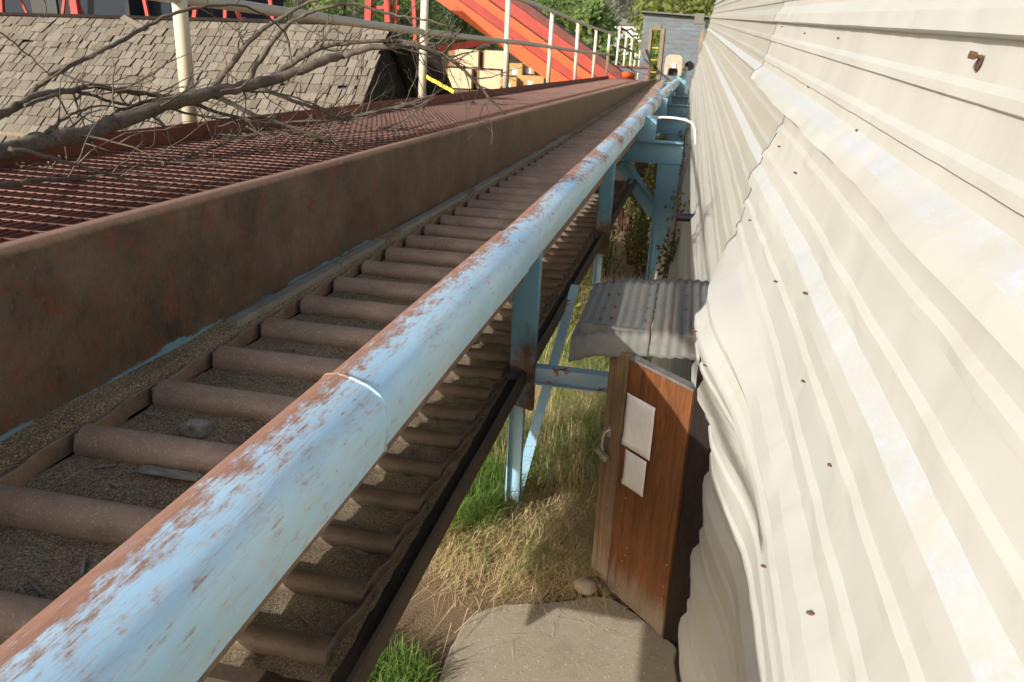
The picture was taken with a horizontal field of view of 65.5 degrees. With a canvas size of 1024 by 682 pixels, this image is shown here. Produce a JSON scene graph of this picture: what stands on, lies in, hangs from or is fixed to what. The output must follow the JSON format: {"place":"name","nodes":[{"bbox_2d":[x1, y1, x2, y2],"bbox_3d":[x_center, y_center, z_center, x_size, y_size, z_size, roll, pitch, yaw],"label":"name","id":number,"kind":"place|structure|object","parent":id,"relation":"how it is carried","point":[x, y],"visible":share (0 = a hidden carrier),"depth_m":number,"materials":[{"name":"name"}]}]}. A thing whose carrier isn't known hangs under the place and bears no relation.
{"place":"outdoors","nodes":[
{"label":"outdoors","id":0,"kind":"place"},
{"bbox_2d":[203,68,710,681],"bbox_3d":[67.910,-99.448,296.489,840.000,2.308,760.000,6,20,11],"label":"ground","id":1,"kind":"structure","parent":0,"point":[421,616],"depth_m":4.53,"materials":[{"name":"plant"}]},
{"bbox_2d":[0,0,149,15],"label":"steel tower","id":2,"kind":"structure","parent":1,"relation":"on","point":[75,6],"depth_m":17.52,"materials":[{"name":"red metal"}]},
{"bbox_2d":[5,0,283,23],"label":"dark blue building","id":3,"kind":"structure","parent":1,"relation":"on","point":[119,7],"depth_m":19.27,"materials":[{"name":"black metal"}]},
{"bbox_2d":[30,0,58,19],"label":"doorway","id":4,"kind":"structure","parent":3,"relation":"in","point":[38,6],"depth_m":19.26,"materials":[{"name":"grey"}]},
{"bbox_2d":[0,12,452,141],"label":"shingled shed","id":5,"kind":"structure","parent":1,"relation":"on","point":[47,43],"depth_m":9.61,"materials":[{"name":"grey wood"}]},
{"bbox_2d":[120,15,143,27],"bbox_3d":[-4.744,-3.984,9.956,0.412,0.178,0.062,14,23,30],"label":"loose shingle","id":6,"kind":"object","parent":5,"relation":"on","point":[129,20],"visible":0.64,"depth_m":9.95,"materials":[{"name":"brown wood"}]},
{"bbox_2d":[191,0,274,23],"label":"steel tower","id":7,"kind":"structure","parent":1,"relation":"on","point":[225,13],"depth_m":18.55,"materials":[{"name":"red metal"}]},
{"bbox_2d":[283,0,321,25],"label":"broadleaf tree","id":8,"kind":"object","parent":1,"relation":"on","point":[309,6],"visible":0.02,"depth_m":56.22,"materials":[{"name":"green plant"}]},
{"bbox_2d":[0,0,643,243],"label":"walkway","id":9,"kind":"structure","parent":1,"relation":"on","point":[28,209],"depth_m":4.51,"materials":[{"name":"red metal"}]},
{"bbox_2d":[0,0,531,189],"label":"fallen branch","id":10,"kind":"object","parent":9,"relation":"on","point":[35,143],"visible":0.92,"depth_m":4.14,"materials":[{"name":"brown wood"}]},
{"bbox_2d":[426,75,454,93],"bbox_3d":[-0.844,-3.003,9.309,0.448,0.193,0.016,16,24,33],"label":"barrier tape","id":11,"kind":"object","parent":9,"relation":"attached to","point":[429,78],"visible":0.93,"depth_m":9.31,"materials":[{"name":"yellow plastic"}]},
{"bbox_2d":[620,72,634,78],"bbox_3d":[4.005,-9.201,27.570,0.477,0.215,0.200,-8,22,-27],"label":"orange drum","id":12,"kind":"object","parent":9,"relation":"on","point":[627,75],"visible":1,"depth_m":27.49,"materials":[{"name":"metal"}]},
{"bbox_2d":[284,0,360,27],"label":"broadleaf tree","id":13,"kind":"object","parent":1,"relation":"on","point":[320,3],"visible":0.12,"depth_m":50.74,"materials":[{"name":"green plant"}]},
{"bbox_2d":[296,0,383,25],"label":"broadleaf tree","id":14,"kind":"object","parent":1,"relation":"on","point":[361,9],"visible":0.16,"depth_m":59.98,"materials":[{"name":"green plant"}]},
{"bbox_2d":[336,0,418,40],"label":"broadleaf tree","id":15,"kind":"object","parent":1,"relation":"on","point":[376,15],"visible":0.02,"depth_m":64.08,"materials":[{"name":"green plant"}]},
{"bbox_2d":[364,0,417,41],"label":"steel tower","id":16,"kind":"structure","parent":1,"relation":"on","point":[386,7],"depth_m":20.57,"materials":[{"name":"red metal"}]},
{"bbox_2d":[372,0,446,42],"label":"broadleaf tree","id":17,"kind":"object","parent":1,"relation":"on","point":[404,5],"visible":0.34,"depth_m":57.03,"materials":[{"name":"green plant"}]},
{"bbox_2d":[397,0,476,54],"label":"broadleaf tree","id":18,"kind":"object","parent":1,"relation":"on","point":[441,19],"visible":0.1,"depth_m":67.61,"materials":[{"name":"green plant"}]},
{"bbox_2d":[427,3,495,68],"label":"broadleaf tree","id":19,"kind":"object","parent":1,"relation":"on","point":[466,28],"visible":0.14,"depth_m":61.80,"materials":[{"name":"green plant"}]},
{"bbox_2d":[445,68,485,88],"bbox_3d":[-2.572,-13.573,41.053,1.772,0.931,3.000,6,20,11],"label":"lumber pack","id":20,"kind":"object","parent":1,"relation":"on","point":[458,73],"visible":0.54,"depth_m":39.64,"materials":[{"name":"beige wood"}]},
{"bbox_2d":[449,49,484,66],"bbox_3d":[-2.178,-14.575,41.049,1.669,0.811,3.000,6,20,11],"label":"lumber pack","id":21,"kind":"object","parent":20,"relation":"on","point":[476,59],"visible":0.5,"depth_m":39.63,"materials":[{"name":"beige wood"}]},
{"bbox_2d":[466,25,503,69],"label":"broadleaf tree","id":22,"kind":"object","parent":1,"relation":"on","point":[497,47],"visible":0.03,"depth_m":70.85,"materials":[{"name":"green plant"}]},
{"bbox_2d":[475,70,512,88],"bbox_3d":[-0.949,-13.401,40.739,1.420,0.871,3.000,6,20,11],"label":"lumber pack","id":23,"kind":"object","parent":1,"relation":"on","point":[492,83],"visible":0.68,"depth_m":39.35,"materials":[{"name":"beige wood"}]},
{"bbox_2d":[481,50,519,68],"bbox_3d":[-0.621,-14.389,40.755,1.450,0.836,3.000,6,20,11],"label":"lumber pack","id":24,"kind":"object","parent":23,"relation":"on","point":[492,59],"visible":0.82,"depth_m":39.41,"materials":[{"name":"beige wood"}]},
{"bbox_2d":[367,276,650,681],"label":"green grass","id":25,"kind":"structure","parent":1,"relation":"on","point":[410,668],"depth_m":5.52,"materials":[{"name":"green plant"}]},
{"bbox_2d":[500,77,518,86],"bbox_3d":[-0.053,-12.388,38.173,0.814,0.500,1.206,6,20,11],"label":"carton","id":26,"kind":"object","parent":1,"relation":"on","point":[512,83],"visible":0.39,"depth_m":37.60,"materials":[{"name":"brown cardboard"}]},
{"bbox_2d":[509,63,526,75],"bbox_3d":[0.262,-13.058,38.302,0.731,0.564,1.206,6,20,11],"label":"carton","id":27,"kind":"object","parent":26,"relation":"on","point":[519,72],"visible":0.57,"depth_m":37.75,"materials":[{"name":"brown cardboard"}]},
{"bbox_2d":[517,75,545,85],"bbox_3d":[0.995,-12.515,38.321,1.308,0.500,1.206,6,20,11],"label":"carton","id":28,"kind":"object","parent":1,"relation":"on","point":[529,79],"visible":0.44,"depth_m":37.76,"materials":[{"name":"brown cardboard"}]},
{"bbox_2d":[523,63,537,73],"bbox_3d":[0.911,-13.199,38.537,0.580,0.517,1.206,6,20,11],"label":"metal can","id":29,"kind":"object","parent":28,"relation":"on","point":[528,70],"visible":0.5,"depth_m":38.02,"materials":[{"name":"silver metal"}]},
{"bbox_2d":[437,0,635,86],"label":"inclined conveyor","id":30,"kind":"object","parent":1,"relation":"on","point":[529,23],"visible":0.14,"depth_m":28.63,"materials":[{"name":"orange metal"}]},
{"bbox_2d":[618,65,651,79],"bbox_3d":[4.482,-9.434,29.496,1.233,1.411,0.110,6,20,11],"label":"end guard","id":31,"kind":"object","parent":30,"relation":"on","point":[637,69],"visible":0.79,"depth_m":29.26,"materials":[{"name":"red paint"}]},
{"bbox_2d":[520,0,588,75],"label":"broadleaf tree","id":32,"kind":"object","parent":1,"relation":"on","point":[567,24],"visible":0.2,"depth_m":51.85,"materials":[{"name":"green plant"}]},
{"bbox_2d":[438,597,676,681],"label":"concrete pad","id":33,"kind":"object","parent":1,"relation":"on","point":[604,648],"visible":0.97,"depth_m":4.13,"materials":[{"name":"beige concrete"}]},
{"bbox_2d":[552,265,593,344],"bbox_3d":[0.835,-0.484,10.043,0.784,1.284,0.884,-14,25,-39],"label":"shrub","id":34,"kind":"object","parent":1,"relation":"on","point":[579,308],"visible":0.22,"depth_m":9.95,"materials":[{"name":"green plant"}]},
{"bbox_2d":[549,0,613,53],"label":"broadleaf tree","id":35,"kind":"object","parent":1,"relation":"on","point":[561,3],"visible":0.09,"depth_m":55.44,"materials":[{"name":"green plant"}]},
{"bbox_2d":[573,577,596,594],"bbox_3d":[0.421,1.408,4.578,0.139,0.091,0.112,6,20,11],"label":"stone","id":36,"kind":"object","parent":1,"relation":"on","point":[585,581],"visible":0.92,"depth_m":4.54,"materials":[{"name":"beige stone"}]},
{"bbox_2d":[572,0,619,61],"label":"broadleaf tree","id":37,"kind":"object","parent":1,"relation":"on","point":[594,12],"visible":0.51,"depth_m":48.13,"materials":[{"name":"green plant"}]},
{"bbox_2d":[585,11,626,65],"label":"broadleaf tree","id":38,"kind":"object","parent":1,"relation":"on","point":[614,21],"visible":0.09,"depth_m":60.64,"materials":[{"name":"green plant"}]},
{"bbox_2d":[592,215,634,276],"bbox_3d":[1.754,-1.888,15.030,0.809,1.552,0.892,-16,27,-43],"label":"shrub","id":39,"kind":"object","parent":1,"relation":"on","point":[607,259],"visible":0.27,"depth_m":15.05,"materials":[{"name":"green plant"}]},
{"bbox_2d":[591,356,646,369],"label":"shrub","id":40,"kind":"object","parent":1,"relation":"on","point":[600,357],"visible":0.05,"depth_m":8.67,"materials":[{"name":"green plant"}]},
{"bbox_2d":[615,26,639,79],"bbox_3d":[4.743,-11.339,32.438,0.363,2.632,3.330,9,21,18],"label":"stair handrail","id":41,"kind":"object","parent":1,"relation":"on","point":[625,48],"visible":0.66,"depth_m":32.00,"materials":[{"name":"white metal"}]},
{"bbox_2d":[616,168,652,231],"bbox_3d":[2.805,-3.881,19.165,1.458,2.623,1.383,-7,22,-25],"label":"shrub","id":42,"kind":"object","parent":1,"relation":"on","point":[620,221],"visible":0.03,"depth_m":19.41,"materials":[{"name":"green plant"}]},
{"bbox_2d":[618,162,654,264],"bbox_3d":[2.559,-2.611,16.030,0.666,2.303,0.691,-13,25,-37],"label":"shrub","id":43,"kind":"object","parent":1,"relation":"on","point":[629,215],"visible":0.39,"depth_m":16.10,"materials":[{"name":"green plant"}]},
{"bbox_2d":[624,200,651,275],"bbox_3d":[2.527,-1.993,15.308,0.790,1.613,0.770,6,20,11],"label":"shrub","id":44,"kind":"object","parent":1,"relation":"on","point":[638,232],"visible":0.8,"depth_m":15.25,"materials":[{"name":"green plant"}]},
{"bbox_2d":[619,37,658,79],"bbox_3d":[6.640,-11.978,38.768,4.250,5.350,4.429,6,20,11],"label":"broadleaf tree","id":45,"kind":"object","parent":1,"relation":"on","point":[654,52],"visible":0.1,"depth_m":37.67,"materials":[{"name":"green plant"}]},
{"bbox_2d":[616,114,683,279],"bbox_3d":[2.085,-2.267,13.987,1.550,3.280,0.310,6,20,11],"label":"support bent","id":46,"kind":"object","parent":1,"relation":"on","point":[646,146],"visible":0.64,"depth_m":13.66,"materials":[{"name":"blue metal"}]},
{"bbox_2d":[0,78,679,681],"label":"roller chain conveyor","id":47,"kind":"object","parent":46,"relation":"on","point":[108,324],"visible":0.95,"depth_m":2.63,"materials":[{"name":"metal"}]},
{"bbox_2d":[0,237,593,681],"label":"sawdust","id":48,"kind":"object","parent":47,"relation":"on","point":[24,549],"visible":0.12,"depth_m":2.63},
{"bbox_2d":[137,465,203,481],"bbox_3d":[-0.842,0.326,1.963,0.167,0.010,0.028,6,20,11],"label":"wood sliver","id":49,"kind":"object","parent":48,"relation":"on","point":[170,473],"visible":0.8,"depth_m":1.96,"materials":[{"name":"grey wood"}]},
{"bbox_2d":[178,418,213,438],"bbox_3d":[-0.881,0.246,2.216,0.093,0.075,0.084,6,20,11],"label":"stone","id":50,"kind":"object","parent":48,"relation":"on","point":[195,428],"visible":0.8,"depth_m":2.18,"materials":[{"name":"grey stone"}]},
{"bbox_2d":[17,253,483,637],"bbox_3d":[-0.646,0.368,3.252,0.496,0.927,3.517,6,20,11],"label":"wood debris","id":51,"kind":"object","parent":48,"relation":"on","point":[39,590],"visible":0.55,"depth_m":2.56,"materials":[{"name":"brown wood"}]},
{"bbox_2d":[664,55,682,75],"bbox_3d":[5.741,-9.778,28.243,0.641,0.700,0.950,6,20,11],"label":"drive hood","id":52,"kind":"object","parent":47,"relation":"on","point":[673,65],"visible":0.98,"depth_m":27.85,"materials":[{"name":"beige paint"}]},
{"bbox_2d":[675,61,693,95],"bbox_3d":[6.130,-9.244,28.301,0.554,1.347,0.417,6,20,11],"label":"motor","id":53,"kind":"object","parent":47,"relation":"attached to","point":[680,88],"visible":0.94,"depth_m":28.22,"materials":[{"name":"blue metal"}]},
{"bbox_2d":[629,132,678,249],"bbox_3d":[3.016,-3.152,17.101,1.038,2.651,1.146,-3,20,-16],"label":"shrub","id":54,"kind":"object","parent":1,"relation":"on","point":[648,180],"visible":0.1,"depth_m":17.05,"materials":[{"name":"green plant"}]},
{"bbox_2d":[638,109,681,217],"bbox_3d":[3.525,-4.637,20.796,1.368,3.005,1.325,-10,23,-32],"label":"shrub","id":55,"kind":"object","parent":1,"relation":"on","point":[651,168],"visible":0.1,"depth_m":20.80,"materials":[{"name":"green plant"}]},
{"bbox_2d":[612,0,715,65],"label":"broadleaf tree","id":56,"kind":"object","parent":1,"relation":"on","point":[704,7],"visible":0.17,"depth_m":40.12,"materials":[{"name":"green plant"}]},
{"bbox_2d":[647,97,686,166],"bbox_3d":[3.173,-3.987,18.664,1.550,3.280,0.310,6,20,11],"label":"support bent","id":57,"kind":"object","parent":1,"relation":"on","point":[670,127],"visible":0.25,"depth_m":18.21,"materials":[{"name":"blue metal"}]},
{"bbox_2d":[653,185,689,318],"bbox_3d":[2.021,-0.933,10.255,0.468,2.212,0.407,-15,26,-40],"label":"shrub","id":58,"kind":"object","parent":1,"relation":"on","point":[668,257],"visible":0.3,"depth_m":10.11,"materials":[{"name":"green plant"}]},
{"bbox_2d":[656,88,687,140],"bbox_3d":[4.093,-5.477,22.702,1.550,3.280,0.310,6,20,11],"label":"support bent","id":59,"kind":"object","parent":1,"relation":"on","point":[673,110],"visible":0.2,"depth_m":22.25,"materials":[{"name":"blue metal"}]},
{"bbox_2d":[638,10,708,163],"bbox_3d":[6.031,-9.574,31.035,2.512,5.958,1.500,6,20,11],"label":"weathered cabin","id":60,"kind":"object","parent":1,"relation":"on","point":[679,34],"visible":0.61,"depth_m":29.88,"materials":[{"name":"wood"}]},
{"bbox_2d":[638,44,650,66],"bbox_3d":[4.977,-10.690,29.863,0.112,0.831,0.640,-15,26,-40],"label":"leaning plank","id":61,"kind":"object","parent":60,"relation":"attached to","point":[644,55],"visible":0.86,"depth_m":29.85,"materials":[{"name":"grey wood"}]},
{"bbox_2d":[661,82,688,104],"bbox_3d":[4.927,-6.839,26.370,1.550,3.280,0.310,6,20,11],"label":"support bent","id":62,"kind":"object","parent":1,"relation":"on","point":[682,100],"visible":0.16,"depth_m":25.90,"materials":[{"name":"blue metal"}]},
{"bbox_2d":[678,121,689,149],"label":"shrub","id":63,"kind":"object","parent":1,"relation":"on","point":[685,133],"visible":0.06,"depth_m":17.37,"materials":[{"name":"green plant"}]},
{"bbox_2d":[679,144,688,175],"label":"shrub","id":64,"kind":"object","parent":1,"relation":"on","point":[682,159],"visible":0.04,"depth_m":15.28,"materials":[{"name":"green plant"}]},
{"bbox_2d":[647,0,1023,681],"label":"metal sided building","id":65,"kind":"structure","parent":1,"relation":"on","point":[849,236],"depth_m":2.02,"materials":[{"name":"beige metal"}]},
{"bbox_2d":[568,278,709,361],"bbox_3d":[0.831,-0.133,4.666,0.833,0.231,1.142,6,20,11],"label":"metal awning","id":66,"kind":"object","parent":65,"relation":"attached to","point":[617,316],"visible":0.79,"depth_m":4.41,"materials":[{"name":"grey metal"}]},
{"bbox_2d":[591,351,695,636],"bbox_3d":[0.669,0.802,4.246,0.092,1.440,0.632,-10,23,-32],"label":"wooden door","id":67,"kind":"structure","parent":65,"relation":"attached to","point":[635,536],"depth_m":4.22,"materials":[{"name":"brown wood"}]},
{"bbox_2d":[595,446,609,461],"bbox_3d":[0.499,0.626,4.405,0.028,0.058,0.102,-10,23,-31],"label":"padlock","id":68,"kind":"object","parent":67,"relation":"hanging from","point":[604,456],"visible":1,"depth_m":4.39,"materials":[{"name":"metal"}]},
{"bbox_2d":[621,449,646,496],"bbox_3d":[0.646,0.701,4.229,0.008,0.210,0.170,-10,23,-31],"label":"paper notice","id":69,"kind":"object","parent":67,"relation":"attached to","point":[633,477],"visible":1,"depth_m":4.23,"materials":[{"name":"white paper"}]},
{"bbox_2d":[621,393,654,460],"bbox_3d":[0.655,0.445,4.143,0.008,0.300,0.220,-10,23,-31],"label":"paper notice","id":70,"kind":"object","parent":67,"relation":"attached to","point":[638,426],"visible":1,"depth_m":4.14,"materials":[{"name":"white paper"}]},
{"bbox_2d":[607,360,694,635],"bbox_3d":[0.721,0.831,4.201,0.035,1.420,0.477,-10,23,-31],"label":"door panel","id":71,"kind":"structure","parent":67,"relation":"in","point":[640,523],"depth_m":4.19,"materials":[{"name":"brown wood"}]},
{"bbox_2d":[657,116,696,145],"bbox_3d":[2.732,-3.495,13.245,0.769,0.442,0.135,13,22,28],"label":"conduit","id":72,"kind":"object","parent":65,"relation":"attached to","point":[682,119],"visible":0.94,"depth_m":13.12,"materials":[{"name":"white plastic"}]},
{"bbox_2d":[677,213,694,221],"bbox_3d":[2.139,-1.348,8.786,0.617,0.102,0.090,6,20,11],"label":"drain pipe","id":73,"kind":"object","parent":65,"relation":"attached to","point":[684,217],"visible":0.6,"depth_m":8.79,"materials":[{"name":"grey metal"}]},
{"bbox_2d":[296,0,710,54],"bbox_3d":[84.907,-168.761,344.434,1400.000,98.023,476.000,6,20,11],"label":"hills","id":74,"kind":"structure","parent":0,"point":[626,10],"depth_m":249.35,"materials":[{"name":"green plant"}]},
{"bbox_2d":[291,0,706,50],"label":"wood","id":75,"kind":"object","parent":74,"relation":"on","point":[615,3],"visible":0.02,"depth_m":233.24,"materials":[{"name":"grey plant"}]},
{"bbox_2d":[624,15,638,25],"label":"broadleaf tree","id":76,"kind":"object","parent":74,"relation":"on","point":[629,18],"visible":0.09,"depth_m":165.21,"materials":[{"name":"green plant"}]},
{"bbox_2d":[446,15,625,25],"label":"power line","id":77,"kind":"object","parent":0,"point":[601,25],"visible":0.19,"depth_m":57.59,"materials":[{"name":"black rubber"}]},
{"bbox_2d":[610,15,634,64],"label":"house","id":78,"kind":"structure","parent":0,"point":[624,22],"depth_m":81.12,"materials":[{"name":"white ceramic"}]},
{"bbox_2d":[623,27,640,64],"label":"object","id":79,"kind":"object","parent":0,"point":[631,32],"visible":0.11,"depth_m":69.59,"materials":[{"name":"white metal"}]},
{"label":"yard slab","id":80,"kind":"structure","parent":0,"visible":0},
{"bbox_2d":[441,55,450,67],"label":"lumber pack","id":81,"kind":"object","parent":80,"relation":"on","point":[445,65],"depth_m":42.73,"materials":[{"name":"brown wood"}]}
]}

